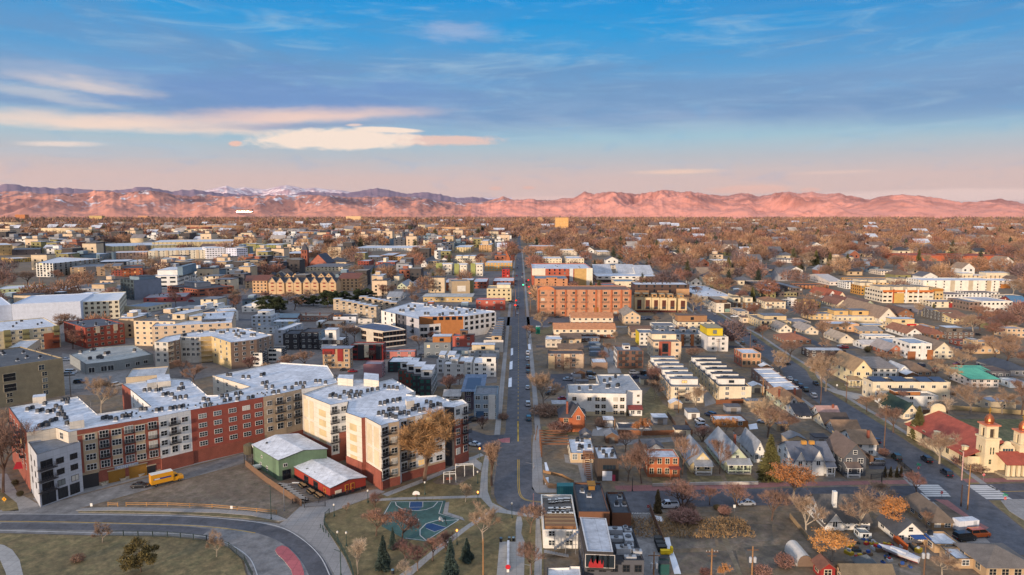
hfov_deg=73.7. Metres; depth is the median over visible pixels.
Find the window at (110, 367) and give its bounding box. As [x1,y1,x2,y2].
[108,365,113,370]
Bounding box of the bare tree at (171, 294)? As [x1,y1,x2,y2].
[166,290,181,304]
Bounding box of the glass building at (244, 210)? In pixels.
[236,209,252,212]
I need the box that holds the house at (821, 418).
[812,412,848,428]
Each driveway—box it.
[592,428,616,435]
[604,347,620,372]
[970,537,989,542]
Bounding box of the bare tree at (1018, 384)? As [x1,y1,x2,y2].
[1007,378,1023,414]
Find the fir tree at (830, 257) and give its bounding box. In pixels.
[827,252,833,265]
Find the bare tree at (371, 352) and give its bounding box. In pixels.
[366,350,375,359]
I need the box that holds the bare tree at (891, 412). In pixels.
[875,407,905,432]
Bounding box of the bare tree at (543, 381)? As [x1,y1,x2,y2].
[525,371,564,408]
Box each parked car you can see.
[64,371,75,375]
[111,381,122,386]
[130,481,149,488]
[468,416,478,421]
[468,441,480,446]
[526,415,530,420]
[557,396,566,399]
[586,371,595,374]
[629,370,638,373]
[695,422,709,428]
[704,411,716,415]
[737,498,755,505]
[802,387,808,391]
[810,392,816,397]
[869,458,885,465]
[890,453,902,460]
[920,455,932,462]
[939,468,953,476]
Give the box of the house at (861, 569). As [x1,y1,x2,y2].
[835,563,895,574]
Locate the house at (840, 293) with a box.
[820,287,844,296]
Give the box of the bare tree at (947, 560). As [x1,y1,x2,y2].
[929,548,963,574]
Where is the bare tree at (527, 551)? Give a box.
[516,540,545,573]
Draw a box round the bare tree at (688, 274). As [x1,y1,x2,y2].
[681,270,694,283]
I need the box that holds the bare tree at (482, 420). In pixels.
[475,415,487,428]
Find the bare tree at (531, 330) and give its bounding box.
[522,325,535,337]
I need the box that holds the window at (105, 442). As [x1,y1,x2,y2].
[99,439,108,447]
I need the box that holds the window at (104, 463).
[101,459,110,467]
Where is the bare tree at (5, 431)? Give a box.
[0,418,47,492]
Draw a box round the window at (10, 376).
[3,372,15,381]
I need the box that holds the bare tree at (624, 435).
[616,430,637,451]
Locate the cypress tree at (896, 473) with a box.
[894,466,898,476]
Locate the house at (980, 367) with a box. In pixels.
[956,365,989,371]
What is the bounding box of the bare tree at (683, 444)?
[671,436,699,474]
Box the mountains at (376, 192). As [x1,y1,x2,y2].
[0,184,492,202]
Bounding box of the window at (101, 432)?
[99,429,108,437]
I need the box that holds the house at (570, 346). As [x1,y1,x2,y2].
[557,343,583,349]
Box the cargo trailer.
[953,516,978,529]
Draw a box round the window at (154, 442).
[149,440,157,447]
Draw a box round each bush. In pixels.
[11,479,19,484]
[16,490,23,495]
[69,553,85,562]
[497,413,508,419]
[529,402,559,416]
[545,420,571,431]
[593,416,607,426]
[665,506,702,524]
[681,501,697,510]
[699,567,710,574]
[717,505,731,514]
[753,563,772,574]
[774,551,796,568]
[864,346,871,351]
[877,448,890,455]
[949,456,964,465]
[963,463,990,472]
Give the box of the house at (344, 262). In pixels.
[336,261,349,263]
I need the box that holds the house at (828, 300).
[820,295,843,307]
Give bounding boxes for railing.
[108,530,252,574]
[292,487,360,502]
[304,500,325,507]
[324,508,353,574]
[871,470,911,478]
[898,458,911,471]
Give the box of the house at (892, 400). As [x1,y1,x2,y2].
[880,392,916,418]
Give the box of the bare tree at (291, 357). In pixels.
[278,354,298,362]
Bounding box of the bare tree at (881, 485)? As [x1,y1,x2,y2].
[868,481,897,496]
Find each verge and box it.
[0,490,18,510]
[78,511,278,521]
[621,260,960,518]
[635,263,1023,527]
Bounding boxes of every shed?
[572,374,580,381]
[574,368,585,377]
[575,379,588,383]
[579,428,591,437]
[603,428,618,442]
[639,376,650,384]
[646,438,663,448]
[650,413,667,424]
[668,398,682,409]
[672,425,690,436]
[684,408,700,418]
[723,403,740,412]
[732,426,743,442]
[743,398,761,407]
[748,381,763,392]
[758,362,771,367]
[772,420,788,430]
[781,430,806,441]
[809,433,828,440]
[860,448,874,464]
[899,369,918,376]
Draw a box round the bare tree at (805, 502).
[788,491,830,532]
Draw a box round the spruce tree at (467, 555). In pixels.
[458,538,474,563]
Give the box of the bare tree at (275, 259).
[269,257,284,263]
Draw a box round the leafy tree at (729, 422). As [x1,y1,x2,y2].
[713,416,737,433]
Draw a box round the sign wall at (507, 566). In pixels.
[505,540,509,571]
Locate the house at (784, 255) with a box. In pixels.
[776,252,791,257]
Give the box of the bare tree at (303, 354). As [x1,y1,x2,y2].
[295,349,314,363]
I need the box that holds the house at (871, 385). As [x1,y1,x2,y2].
[862,376,950,400]
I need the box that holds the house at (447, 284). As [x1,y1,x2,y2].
[446,278,457,290]
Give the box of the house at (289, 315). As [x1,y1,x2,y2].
[280,313,301,318]
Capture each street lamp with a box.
[263,484,271,519]
[283,482,298,510]
[334,549,341,574]
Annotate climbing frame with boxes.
[443,471,455,481]
[455,463,473,475]
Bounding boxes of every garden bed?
[669,534,715,548]
[676,550,740,573]
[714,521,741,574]
[715,524,772,544]
[744,545,793,567]
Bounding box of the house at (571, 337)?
[559,333,581,342]
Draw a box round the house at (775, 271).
[771,267,791,280]
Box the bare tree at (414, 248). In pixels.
[409,245,419,253]
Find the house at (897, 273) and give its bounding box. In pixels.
[885,269,910,277]
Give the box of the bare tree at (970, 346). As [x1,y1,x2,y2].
[960,342,984,361]
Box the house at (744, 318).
[738,315,747,322]
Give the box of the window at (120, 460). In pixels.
[113,458,122,464]
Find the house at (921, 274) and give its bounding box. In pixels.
[912,271,938,277]
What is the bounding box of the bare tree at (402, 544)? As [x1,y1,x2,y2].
[390,538,413,560]
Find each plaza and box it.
[280,489,384,574]
[468,457,481,469]
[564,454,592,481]
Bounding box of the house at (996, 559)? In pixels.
[952,542,1023,574]
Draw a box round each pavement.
[0,474,38,511]
[34,452,242,500]
[76,507,286,520]
[494,255,515,434]
[522,253,540,433]
[532,434,556,492]
[615,478,1023,489]
[624,263,971,542]
[627,484,778,490]
[637,263,986,483]
[823,387,862,399]
[935,499,988,529]
[1001,499,1023,519]
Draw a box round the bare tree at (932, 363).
[927,355,945,375]
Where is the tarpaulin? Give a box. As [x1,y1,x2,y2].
[910,533,931,541]
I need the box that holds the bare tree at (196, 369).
[180,363,206,381]
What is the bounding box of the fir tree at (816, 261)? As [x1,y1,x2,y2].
[814,250,819,264]
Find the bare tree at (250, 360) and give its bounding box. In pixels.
[242,355,258,366]
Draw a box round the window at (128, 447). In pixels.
[125,444,133,452]
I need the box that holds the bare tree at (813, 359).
[802,354,837,386]
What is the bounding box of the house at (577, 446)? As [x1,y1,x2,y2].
[567,437,593,462]
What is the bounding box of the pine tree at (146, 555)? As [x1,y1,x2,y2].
[116,536,159,571]
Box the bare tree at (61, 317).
[51,312,81,322]
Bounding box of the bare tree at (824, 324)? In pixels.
[815,319,832,340]
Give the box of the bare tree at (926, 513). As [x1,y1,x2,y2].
[920,511,933,527]
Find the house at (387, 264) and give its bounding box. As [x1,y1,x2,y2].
[374,263,395,270]
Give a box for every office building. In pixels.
[112,268,154,275]
[120,275,161,299]
[122,265,142,276]
[156,263,196,287]
[355,323,406,347]
[449,279,469,292]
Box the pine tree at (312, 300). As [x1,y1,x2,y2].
[306,295,319,305]
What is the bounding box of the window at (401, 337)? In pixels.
[393,335,406,340]
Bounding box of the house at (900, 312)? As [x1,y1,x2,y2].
[885,304,913,317]
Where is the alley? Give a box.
[704,389,715,405]
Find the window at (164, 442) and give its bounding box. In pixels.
[161,439,167,445]
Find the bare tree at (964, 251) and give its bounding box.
[950,244,969,258]
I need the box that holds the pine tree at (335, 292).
[332,290,341,297]
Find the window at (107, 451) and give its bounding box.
[100,449,109,457]
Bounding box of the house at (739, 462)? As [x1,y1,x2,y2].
[704,426,752,474]
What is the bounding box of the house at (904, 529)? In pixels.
[876,506,924,542]
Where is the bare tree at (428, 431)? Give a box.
[392,406,457,481]
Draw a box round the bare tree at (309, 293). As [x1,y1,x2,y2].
[302,288,317,297]
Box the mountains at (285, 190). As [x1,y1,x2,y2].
[204,185,511,198]
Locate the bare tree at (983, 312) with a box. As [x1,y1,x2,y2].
[967,305,996,318]
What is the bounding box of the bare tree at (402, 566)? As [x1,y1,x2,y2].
[394,560,413,574]
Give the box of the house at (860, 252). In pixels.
[856,250,872,256]
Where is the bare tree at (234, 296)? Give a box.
[227,294,242,307]
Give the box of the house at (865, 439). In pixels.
[840,429,878,455]
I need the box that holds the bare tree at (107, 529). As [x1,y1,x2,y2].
[91,521,112,542]
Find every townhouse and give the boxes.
[0,226,19,232]
[0,231,16,236]
[3,234,21,240]
[4,292,17,308]
[8,233,28,235]
[13,293,45,302]
[15,236,30,243]
[25,236,48,247]
[30,254,55,269]
[31,241,50,251]
[32,233,53,237]
[46,242,59,244]
[47,245,61,253]
[48,234,68,240]
[54,249,61,256]
[54,291,66,294]
[57,253,79,257]
[61,248,82,252]
[63,231,81,236]
[69,239,84,247]
[71,234,89,238]
[76,237,94,240]
[77,251,95,257]
[80,238,99,241]
[82,243,103,252]
[83,227,99,234]
[85,242,105,252]
[89,233,106,239]
[111,231,127,242]
[118,312,146,337]
[121,309,150,316]
[125,228,142,233]
[147,233,157,239]
[154,259,176,268]
[154,308,180,315]
[165,263,179,267]
[169,255,189,258]
[175,257,194,261]
[177,261,196,265]
[177,305,205,310]
[181,233,195,239]
[194,305,213,311]
[196,267,218,280]
[200,231,216,238]
[200,296,226,304]
[202,302,231,311]
[203,274,226,283]
[210,266,225,273]
[215,258,233,267]
[215,278,238,289]
[215,308,237,320]
[217,253,237,260]
[220,264,238,274]
[228,270,251,284]
[232,261,249,266]
[234,234,246,244]
[234,246,249,253]
[238,262,256,274]
[239,244,252,253]
[241,232,255,235]
[242,300,268,311]
[243,259,262,263]
[244,253,254,259]
[245,235,261,242]
[251,309,279,326]
[253,350,267,365]
[256,245,270,255]
[256,324,278,332]
[257,251,272,255]
[260,255,272,263]
[264,261,284,274]
[268,277,287,293]
[268,346,286,361]
[271,245,289,257]
[271,319,299,327]
[274,256,288,260]
[275,323,302,343]
[276,272,284,276]
[277,258,286,268]
[283,236,296,243]
[283,330,302,349]
[284,272,292,276]
[285,277,304,293]
[287,258,302,268]
[288,231,296,237]
[289,259,304,273]
[292,246,308,250]
[294,274,311,276]
[300,236,312,244]
[300,328,325,349]
[302,277,321,293]
[309,243,324,253]
[316,319,326,324]
[317,328,347,349]
[318,272,326,276]
[320,277,340,292]
[320,346,353,367]
[321,320,345,327]
[323,232,334,238]
[325,272,334,276]
[328,246,343,257]
[333,298,342,309]
[333,313,357,322]
[335,269,354,276]
[339,299,349,311]
[342,242,355,251]
[345,300,355,313]
[346,233,355,242]
[351,301,361,313]
[351,342,385,359]
[355,252,367,263]
[355,269,370,284]
[357,303,366,317]
[358,316,373,323]
[359,232,370,244]
[359,296,368,302]
[363,304,372,315]
[363,360,384,376]
[366,297,374,303]
[368,305,380,321]
[371,271,386,279]
[372,276,390,295]
[372,298,380,304]
[377,299,386,309]
[380,236,393,245]
[383,229,394,237]
[383,300,391,309]
[385,349,416,358]
[388,301,399,307]
[388,357,421,371]
[394,237,405,245]
[396,260,411,273]
[398,357,412,384]
[399,265,409,279]
[400,257,413,266]
[402,230,412,237]
[405,360,418,388]
[406,233,418,245]
[410,267,423,282]
[412,362,425,393]
[419,364,436,395]
[420,248,430,259]
[424,334,451,357]
[428,276,445,292]
[433,239,442,243]
[434,243,446,249]
[434,247,442,258]
[436,263,453,274]
[437,351,460,372]
[441,250,451,258]
[442,242,451,249]
[444,357,464,376]
[445,233,454,241]
[452,347,469,354]
[453,228,463,236]
[453,239,465,249]
[453,329,474,346]
[454,263,467,275]
[455,255,476,262]
[457,302,475,308]
[458,356,473,375]
[461,374,486,408]
[462,278,473,292]
[469,343,498,358]
[471,263,483,275]
[473,238,481,246]
[473,354,496,376]
[474,386,498,418]
[483,236,493,242]
[484,333,503,351]
[485,331,503,336]
[487,329,503,334]
[488,231,498,238]
[490,324,504,336]
[491,322,504,327]
[495,237,503,246]
[495,252,505,259]
[499,232,509,241]
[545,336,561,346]
[547,350,583,368]
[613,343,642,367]
[632,292,642,311]
[635,329,651,345]
[641,293,651,311]
[647,331,680,359]
[648,356,703,402]
[649,293,659,311]
[651,327,700,345]
[658,293,667,311]
[665,293,675,311]
[673,314,714,328]
[674,293,686,311]
[689,356,751,399]
[698,324,727,350]
[704,296,730,312]
[727,296,758,307]
[729,308,748,314]
[745,281,769,286]
[747,314,774,323]
[749,313,790,328]
[753,282,783,296]
[754,288,775,297]
[769,258,799,262]
[769,281,802,295]
[781,297,795,305]
[784,291,796,296]
[786,318,810,326]
[790,283,828,288]
[795,298,820,307]
[801,311,832,319]
[801,347,845,357]
[822,321,858,331]
[827,308,873,321]
[859,334,894,339]
[869,269,892,274]
[875,338,892,342]
[883,317,918,326]
[893,338,932,359]
[920,299,951,307]
[922,308,952,320]
[928,286,943,298]
[936,326,974,339]
[943,292,968,298]
[947,298,979,310]
[955,290,999,296]
[962,338,999,353]
[982,366,1010,376]
[991,294,1020,298]
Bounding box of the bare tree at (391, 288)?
[387,285,397,290]
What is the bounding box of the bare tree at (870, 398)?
[857,394,876,411]
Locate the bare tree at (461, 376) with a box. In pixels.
[455,373,464,384]
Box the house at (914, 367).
[897,360,931,375]
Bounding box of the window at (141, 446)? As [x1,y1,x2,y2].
[136,443,145,450]
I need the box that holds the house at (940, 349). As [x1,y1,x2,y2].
[912,334,952,358]
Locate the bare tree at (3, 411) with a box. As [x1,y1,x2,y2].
[0,408,9,455]
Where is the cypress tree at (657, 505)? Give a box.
[653,489,661,513]
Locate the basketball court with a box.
[382,500,459,540]
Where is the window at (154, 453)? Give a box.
[149,449,157,457]
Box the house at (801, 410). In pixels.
[785,403,812,418]
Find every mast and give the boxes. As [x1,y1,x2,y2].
[482,538,483,574]
[960,485,962,506]
[961,451,963,479]
[967,464,970,509]
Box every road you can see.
[0,514,331,574]
[0,523,209,534]
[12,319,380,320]
[152,296,247,311]
[223,295,486,295]
[265,296,358,300]
[468,429,503,453]
[494,433,649,514]
[496,316,651,325]
[505,236,532,434]
[536,345,1023,348]
[540,326,1023,328]
[553,241,663,313]
[617,252,825,346]
[617,483,1023,507]
[622,260,1023,554]
[643,254,859,336]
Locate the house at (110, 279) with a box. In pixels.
[99,276,119,284]
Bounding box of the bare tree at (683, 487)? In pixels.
[660,477,704,508]
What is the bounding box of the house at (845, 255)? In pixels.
[839,254,853,260]
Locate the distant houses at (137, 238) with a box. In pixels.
[0,218,1023,254]
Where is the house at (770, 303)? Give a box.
[756,297,785,308]
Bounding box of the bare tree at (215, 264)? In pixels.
[208,261,224,267]
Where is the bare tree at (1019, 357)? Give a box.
[1016,351,1023,359]
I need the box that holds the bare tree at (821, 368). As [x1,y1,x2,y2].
[807,356,843,390]
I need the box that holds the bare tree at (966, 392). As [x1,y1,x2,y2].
[945,381,989,413]
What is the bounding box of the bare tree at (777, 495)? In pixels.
[757,487,792,520]
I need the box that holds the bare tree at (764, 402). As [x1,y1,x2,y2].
[743,394,789,434]
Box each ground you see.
[0,226,1023,574]
[0,271,501,394]
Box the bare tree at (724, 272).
[720,267,734,275]
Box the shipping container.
[557,483,572,495]
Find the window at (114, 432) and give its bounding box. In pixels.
[111,428,120,435]
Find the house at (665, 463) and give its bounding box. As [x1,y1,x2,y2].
[643,449,680,479]
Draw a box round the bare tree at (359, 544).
[346,536,365,574]
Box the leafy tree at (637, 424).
[631,418,651,437]
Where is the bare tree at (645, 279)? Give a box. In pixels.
[636,276,653,281]
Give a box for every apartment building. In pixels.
[0,297,11,320]
[0,317,60,348]
[0,346,64,406]
[8,362,337,506]
[11,293,93,323]
[15,215,28,218]
[36,257,100,276]
[64,318,124,348]
[70,263,123,275]
[83,292,126,318]
[89,216,104,218]
[105,242,179,250]
[134,309,205,345]
[148,247,204,259]
[152,239,233,246]
[152,311,235,350]
[154,327,273,368]
[202,246,225,258]
[226,247,247,257]
[242,243,266,250]
[252,275,278,292]
[255,243,290,250]
[302,373,471,489]
[339,273,367,290]
[346,216,361,219]
[381,302,495,338]
[455,245,473,252]
[479,240,493,251]
[487,283,511,300]
[529,245,554,249]
[531,263,592,284]
[534,251,545,254]
[534,275,567,287]
[537,286,630,315]
[542,257,561,262]
[552,323,615,337]
[555,218,567,227]
[559,249,577,254]
[564,256,583,262]
[567,374,641,415]
[569,312,613,322]
[594,250,609,254]
[631,282,688,294]
[707,259,730,264]
[837,280,853,288]
[841,278,885,279]
[850,281,872,294]
[852,278,894,284]
[865,284,933,302]
[886,277,906,284]
[906,278,998,291]
[951,272,1013,277]
[985,278,1017,287]
[994,326,1023,337]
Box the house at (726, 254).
[720,249,735,255]
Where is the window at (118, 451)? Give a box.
[112,448,122,455]
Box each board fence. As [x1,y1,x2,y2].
[245,460,301,505]
[543,474,556,488]
[618,429,692,434]
[649,505,664,541]
[667,411,675,424]
[716,399,743,403]
[790,513,822,554]
[893,535,907,550]
[923,410,947,413]
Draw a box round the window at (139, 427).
[135,424,144,431]
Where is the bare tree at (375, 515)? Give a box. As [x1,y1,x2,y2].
[360,507,392,535]
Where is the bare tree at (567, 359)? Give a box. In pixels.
[552,357,572,369]
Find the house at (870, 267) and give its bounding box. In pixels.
[860,263,877,271]
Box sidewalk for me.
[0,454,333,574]
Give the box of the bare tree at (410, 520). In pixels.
[384,507,421,540]
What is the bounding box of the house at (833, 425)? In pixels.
[825,419,860,432]
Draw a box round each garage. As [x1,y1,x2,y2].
[588,341,600,346]
[588,346,600,349]
[589,350,601,355]
[590,358,607,368]
[603,416,613,426]
[616,422,651,430]
[627,405,642,415]
[710,414,747,426]
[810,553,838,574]
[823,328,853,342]
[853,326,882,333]
[853,340,874,348]
[854,527,871,538]
[858,323,884,328]
[917,323,934,328]
[922,529,959,552]
[939,546,972,568]
[975,395,1015,409]
[997,377,1023,387]
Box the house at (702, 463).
[679,434,715,475]
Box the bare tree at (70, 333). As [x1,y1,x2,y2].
[63,328,83,348]
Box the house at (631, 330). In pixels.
[627,325,651,337]
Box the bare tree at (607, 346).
[602,342,613,351]
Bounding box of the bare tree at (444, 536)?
[439,530,456,549]
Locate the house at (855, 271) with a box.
[838,267,863,274]
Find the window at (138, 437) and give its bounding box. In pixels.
[135,434,145,440]
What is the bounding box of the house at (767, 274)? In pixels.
[759,268,771,276]
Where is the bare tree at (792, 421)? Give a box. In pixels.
[771,413,800,431]
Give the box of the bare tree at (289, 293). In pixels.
[281,291,295,303]
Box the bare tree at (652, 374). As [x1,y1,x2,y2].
[645,364,663,384]
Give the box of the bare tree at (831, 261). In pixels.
[827,256,846,271]
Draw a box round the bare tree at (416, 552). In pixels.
[405,545,428,570]
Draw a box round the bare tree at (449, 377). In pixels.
[438,374,458,388]
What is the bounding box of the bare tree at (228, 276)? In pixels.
[222,274,234,277]
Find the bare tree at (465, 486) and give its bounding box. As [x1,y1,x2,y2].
[460,483,473,501]
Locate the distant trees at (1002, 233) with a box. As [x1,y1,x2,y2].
[0,215,1023,343]
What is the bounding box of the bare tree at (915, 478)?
[901,471,926,491]
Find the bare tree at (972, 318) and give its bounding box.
[961,314,984,331]
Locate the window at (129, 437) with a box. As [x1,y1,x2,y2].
[125,435,133,442]
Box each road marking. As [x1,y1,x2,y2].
[0,530,257,574]
[7,521,254,532]
[74,514,329,574]
[517,421,518,440]
[517,460,532,501]
[518,303,518,364]
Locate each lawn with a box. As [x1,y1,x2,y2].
[0,533,245,574]
[324,454,543,574]
[542,426,578,434]
[616,436,693,445]
[641,386,675,417]
[652,477,672,482]
[687,471,700,481]
[699,476,723,481]
[725,471,755,481]
[827,381,860,390]
[958,419,1022,440]
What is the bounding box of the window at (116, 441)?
[112,438,121,445]
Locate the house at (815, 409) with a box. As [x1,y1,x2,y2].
[810,403,839,414]
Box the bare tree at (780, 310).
[774,307,787,314]
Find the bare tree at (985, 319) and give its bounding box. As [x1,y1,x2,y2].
[970,315,994,330]
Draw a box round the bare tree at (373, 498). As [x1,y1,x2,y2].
[369,491,383,506]
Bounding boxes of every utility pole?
[648,552,659,574]
[706,549,717,574]
[747,546,758,574]
[882,404,890,447]
[920,542,931,574]
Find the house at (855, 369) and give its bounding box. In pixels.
[831,350,873,386]
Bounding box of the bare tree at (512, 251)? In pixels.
[507,247,521,261]
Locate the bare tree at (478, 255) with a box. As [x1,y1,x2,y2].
[474,253,487,260]
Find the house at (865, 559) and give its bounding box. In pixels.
[850,554,877,563]
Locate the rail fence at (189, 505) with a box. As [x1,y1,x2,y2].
[126,502,276,513]
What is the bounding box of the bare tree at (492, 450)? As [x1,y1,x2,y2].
[482,438,501,485]
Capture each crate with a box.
[844,548,853,555]
[851,545,861,551]
[865,549,872,555]
[874,545,884,551]
[898,561,906,566]
[909,542,917,550]
[914,546,922,553]
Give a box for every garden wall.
[543,470,573,482]
[652,483,675,485]
[689,481,757,484]
[947,405,1023,414]
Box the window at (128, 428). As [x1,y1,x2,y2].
[124,425,133,433]
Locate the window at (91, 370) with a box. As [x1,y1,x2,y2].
[88,367,94,372]
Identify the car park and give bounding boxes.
[62,353,130,388]
[384,345,423,361]
[550,373,587,388]
[631,373,644,381]
[633,513,663,574]
[869,458,896,468]
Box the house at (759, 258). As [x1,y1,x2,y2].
[745,254,762,263]
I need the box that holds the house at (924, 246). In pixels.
[914,244,934,253]
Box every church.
[301,243,334,266]
[505,249,514,259]
[904,403,1023,479]
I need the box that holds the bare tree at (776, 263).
[770,259,787,266]
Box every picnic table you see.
[298,482,307,488]
[306,488,316,494]
[314,492,323,497]
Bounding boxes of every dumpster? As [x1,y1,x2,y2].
[654,535,662,541]
[655,539,665,547]
[657,544,666,551]
[658,555,669,562]
[658,560,669,574]
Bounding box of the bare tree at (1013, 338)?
[999,333,1022,344]
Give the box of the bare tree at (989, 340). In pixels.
[980,335,1012,356]
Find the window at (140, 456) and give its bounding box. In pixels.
[137,453,146,460]
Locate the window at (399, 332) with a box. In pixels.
[393,330,405,334]
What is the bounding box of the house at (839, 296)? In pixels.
[832,294,846,299]
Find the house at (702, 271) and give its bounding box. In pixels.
[696,270,710,273]
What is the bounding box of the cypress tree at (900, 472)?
[899,466,902,476]
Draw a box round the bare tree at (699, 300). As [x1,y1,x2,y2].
[683,294,704,312]
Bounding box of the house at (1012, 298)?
[999,296,1023,307]
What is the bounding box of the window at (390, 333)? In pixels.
[383,331,392,335]
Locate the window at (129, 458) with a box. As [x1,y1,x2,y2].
[126,454,134,462]
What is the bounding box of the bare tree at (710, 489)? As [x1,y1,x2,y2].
[701,485,720,504]
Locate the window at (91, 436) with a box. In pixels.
[84,433,94,440]
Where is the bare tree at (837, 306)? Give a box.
[829,304,845,308]
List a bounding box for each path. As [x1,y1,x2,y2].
[0,544,22,574]
[376,456,540,574]
[383,453,482,495]
[443,502,464,520]
[497,516,524,574]
[534,517,541,574]
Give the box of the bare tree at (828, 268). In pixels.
[820,265,837,273]
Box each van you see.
[65,369,77,372]
[661,499,679,508]
[695,417,704,423]
[952,530,976,541]
[966,526,990,537]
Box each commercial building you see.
[0,243,12,254]
[0,284,45,292]
[1,257,30,261]
[8,339,40,351]
[12,247,41,254]
[77,282,120,292]
[96,253,111,259]
[101,259,133,264]
[112,251,147,258]
[124,302,171,311]
[126,259,148,264]
[126,366,169,382]
[143,292,190,301]
[167,275,233,296]
[289,251,316,257]
[306,263,352,270]
[356,246,425,250]
[368,255,383,261]
[375,257,399,265]
[379,253,400,259]
[393,254,409,260]
[422,293,474,301]
[428,259,441,265]
[476,298,504,309]
[485,260,512,270]
[493,278,513,284]
[502,268,509,276]
[541,494,578,556]
[547,566,581,574]
[573,481,609,534]
[578,517,643,574]
[581,336,599,341]
[583,446,618,480]
[592,264,611,272]
[593,273,656,281]
[595,283,615,285]
[606,492,630,525]
[611,279,634,286]
[615,264,633,272]
[632,265,653,273]
[650,322,675,328]
[689,285,727,299]
[734,348,760,366]
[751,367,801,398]
[884,253,947,260]
[892,304,932,311]
[937,253,999,259]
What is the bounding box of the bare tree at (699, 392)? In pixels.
[684,385,708,407]
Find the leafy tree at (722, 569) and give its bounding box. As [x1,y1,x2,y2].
[717,563,733,574]
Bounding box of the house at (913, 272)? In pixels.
[904,262,922,273]
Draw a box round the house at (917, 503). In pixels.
[900,492,953,529]
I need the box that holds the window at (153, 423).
[148,421,156,428]
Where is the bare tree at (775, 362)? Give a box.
[772,357,785,372]
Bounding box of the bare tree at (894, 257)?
[887,255,905,269]
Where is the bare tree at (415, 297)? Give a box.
[409,294,419,301]
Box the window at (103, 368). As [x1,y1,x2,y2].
[101,366,106,371]
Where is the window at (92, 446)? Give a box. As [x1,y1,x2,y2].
[85,443,95,450]
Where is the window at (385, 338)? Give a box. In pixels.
[383,337,392,341]
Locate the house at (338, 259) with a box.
[333,257,345,262]
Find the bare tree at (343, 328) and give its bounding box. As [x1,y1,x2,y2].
[337,323,354,335]
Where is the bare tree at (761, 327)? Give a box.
[754,324,770,338]
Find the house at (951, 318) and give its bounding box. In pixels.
[934,310,969,323]
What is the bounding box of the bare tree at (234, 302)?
[229,298,241,308]
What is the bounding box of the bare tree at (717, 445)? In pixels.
[709,439,731,473]
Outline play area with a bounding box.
[433,466,481,484]
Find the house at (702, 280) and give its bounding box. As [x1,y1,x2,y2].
[699,272,713,284]
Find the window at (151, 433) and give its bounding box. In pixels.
[148,430,156,438]
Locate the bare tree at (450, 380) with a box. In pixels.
[438,375,455,388]
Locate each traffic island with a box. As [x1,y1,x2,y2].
[275,545,303,574]
[497,438,509,442]
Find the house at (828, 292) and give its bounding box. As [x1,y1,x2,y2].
[810,286,833,297]
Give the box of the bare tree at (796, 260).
[791,256,801,265]
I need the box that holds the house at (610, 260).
[604,256,617,263]
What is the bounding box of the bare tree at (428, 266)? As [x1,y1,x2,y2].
[423,263,434,271]
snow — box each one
[508,377,511,386]
[664,537,680,573]
[748,423,757,428]
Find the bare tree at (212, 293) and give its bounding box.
[205,290,222,295]
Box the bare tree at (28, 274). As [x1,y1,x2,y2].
[15,271,36,282]
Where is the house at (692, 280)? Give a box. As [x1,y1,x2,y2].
[686,276,701,284]
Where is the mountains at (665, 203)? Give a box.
[471,190,1023,219]
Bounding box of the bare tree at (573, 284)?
[569,281,578,285]
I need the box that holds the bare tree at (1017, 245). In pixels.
[1006,243,1021,251]
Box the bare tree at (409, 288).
[401,286,420,299]
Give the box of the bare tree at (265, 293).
[259,291,271,295]
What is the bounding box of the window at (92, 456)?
[86,453,96,460]
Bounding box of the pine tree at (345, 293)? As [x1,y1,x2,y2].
[339,291,351,299]
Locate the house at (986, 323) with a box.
[980,317,1016,328]
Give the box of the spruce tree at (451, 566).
[441,538,459,574]
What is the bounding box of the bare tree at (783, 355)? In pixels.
[772,350,790,371]
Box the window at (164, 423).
[160,420,166,426]
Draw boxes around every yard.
[535,325,552,335]
[543,458,581,485]
[842,531,920,574]
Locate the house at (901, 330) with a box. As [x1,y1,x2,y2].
[885,322,922,337]
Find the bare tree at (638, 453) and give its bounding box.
[625,439,661,483]
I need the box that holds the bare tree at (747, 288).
[739,285,751,292]
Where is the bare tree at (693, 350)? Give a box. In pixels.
[684,346,704,355]
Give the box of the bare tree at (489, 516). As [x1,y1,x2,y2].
[468,499,501,540]
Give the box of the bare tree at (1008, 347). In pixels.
[992,341,1023,360]
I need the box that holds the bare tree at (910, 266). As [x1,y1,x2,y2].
[902,261,917,272]
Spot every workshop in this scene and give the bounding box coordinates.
[251,433,327,480]
[294,457,366,497]
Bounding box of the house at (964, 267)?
[950,262,975,273]
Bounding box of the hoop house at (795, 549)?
[784,540,812,566]
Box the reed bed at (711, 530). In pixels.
[631,515,755,538]
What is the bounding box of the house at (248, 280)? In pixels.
[245,275,257,287]
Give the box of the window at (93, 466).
[86,463,96,470]
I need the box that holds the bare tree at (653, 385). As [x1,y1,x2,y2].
[647,379,664,399]
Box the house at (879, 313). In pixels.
[840,297,896,322]
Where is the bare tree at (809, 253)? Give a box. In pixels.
[798,251,815,267]
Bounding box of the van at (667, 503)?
[661,499,679,508]
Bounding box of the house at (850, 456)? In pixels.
[826,430,868,478]
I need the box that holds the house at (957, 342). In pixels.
[949,339,962,345]
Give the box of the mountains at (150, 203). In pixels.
[0,190,547,217]
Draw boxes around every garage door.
[83,471,98,488]
[107,467,125,482]
[128,462,147,478]
[146,464,155,474]
[282,469,290,479]
[304,475,308,483]
[313,480,317,490]
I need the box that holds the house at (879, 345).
[870,338,899,355]
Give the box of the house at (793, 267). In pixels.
[787,265,803,277]
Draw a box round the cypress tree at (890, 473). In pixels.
[888,466,892,476]
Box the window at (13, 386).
[3,383,16,392]
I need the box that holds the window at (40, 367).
[38,364,44,369]
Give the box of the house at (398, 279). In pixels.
[391,274,404,285]
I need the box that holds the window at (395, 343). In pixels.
[393,340,406,345]
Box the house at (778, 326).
[769,319,791,332]
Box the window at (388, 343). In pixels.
[386,342,393,346]
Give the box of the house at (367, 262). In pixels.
[358,259,373,264]

